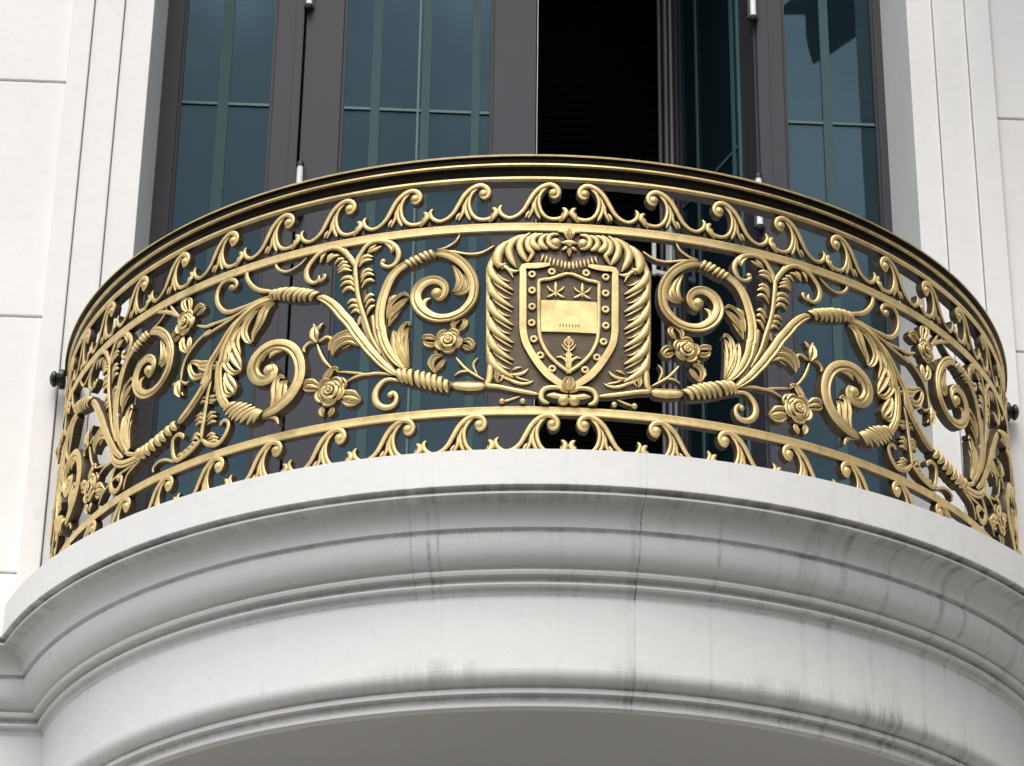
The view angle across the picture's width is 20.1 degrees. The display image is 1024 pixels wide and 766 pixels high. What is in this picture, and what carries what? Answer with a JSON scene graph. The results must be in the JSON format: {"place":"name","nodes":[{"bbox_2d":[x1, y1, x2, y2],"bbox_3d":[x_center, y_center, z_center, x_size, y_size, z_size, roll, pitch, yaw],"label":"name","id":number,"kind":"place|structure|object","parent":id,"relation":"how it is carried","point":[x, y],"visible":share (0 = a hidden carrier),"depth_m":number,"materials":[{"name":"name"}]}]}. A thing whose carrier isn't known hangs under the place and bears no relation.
{"place":"outdoors","nodes":[
{"label":"outdoors","id":0,"kind":"place"},
{"bbox_2d":[0,0,1023,765],"bbox_3d":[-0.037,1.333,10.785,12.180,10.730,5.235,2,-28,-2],"label":"house front","id":1,"kind":"structure","parent":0,"point":[80,90],"depth_m":9.80,"materials":[{"name":"white paint"}]},
{"bbox_2d":[126,0,305,516],"bbox_3d":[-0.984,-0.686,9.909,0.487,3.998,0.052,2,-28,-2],"label":"side window","id":2,"kind":"structure","parent":1,"relation":"attached to","point":[284,104],"depth_m":9.95,"materials":[{"name":"grey metal"}]},
{"bbox_2d":[282,0,538,468],"bbox_3d":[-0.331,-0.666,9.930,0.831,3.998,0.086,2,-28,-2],"label":"glass door","id":3,"kind":"structure","parent":1,"relation":"attached to","point":[512,113],"depth_m":10.04,"materials":[{"name":"grey metal"}]},
{"bbox_2d":[2,449,1023,765],"bbox_3d":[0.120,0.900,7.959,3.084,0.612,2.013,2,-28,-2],"label":"balcony","id":4,"kind":"structure","parent":1,"relation":"attached to","point":[532,607],"depth_m":7.29,"materials":[{"name":"white paint"}]},
{"bbox_2d":[49,154,1022,559],"bbox_3d":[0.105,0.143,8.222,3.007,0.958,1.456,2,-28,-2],"label":"balcony railing","id":5,"kind":"object","parent":4,"relation":"on","point":[567,312],"visible":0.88,"depth_m":7.80,"materials":[{"name":"gold metal"}]},
{"bbox_2d":[652,0,769,467],"bbox_3d":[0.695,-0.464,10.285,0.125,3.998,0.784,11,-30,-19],"label":"glass door","id":6,"kind":"structure","parent":1,"relation":"attached to","point":[708,115],"depth_m":10.47,"materials":[{"name":"grey metal"}]},
{"bbox_2d":[747,0,906,499],"bbox_3d":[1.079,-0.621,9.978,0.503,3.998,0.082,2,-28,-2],"label":"side window","id":7,"kind":"structure","parent":1,"relation":"attached to","point":[767,16],"depth_m":10.10,"materials":[{"name":"grey metal"}]}
]}

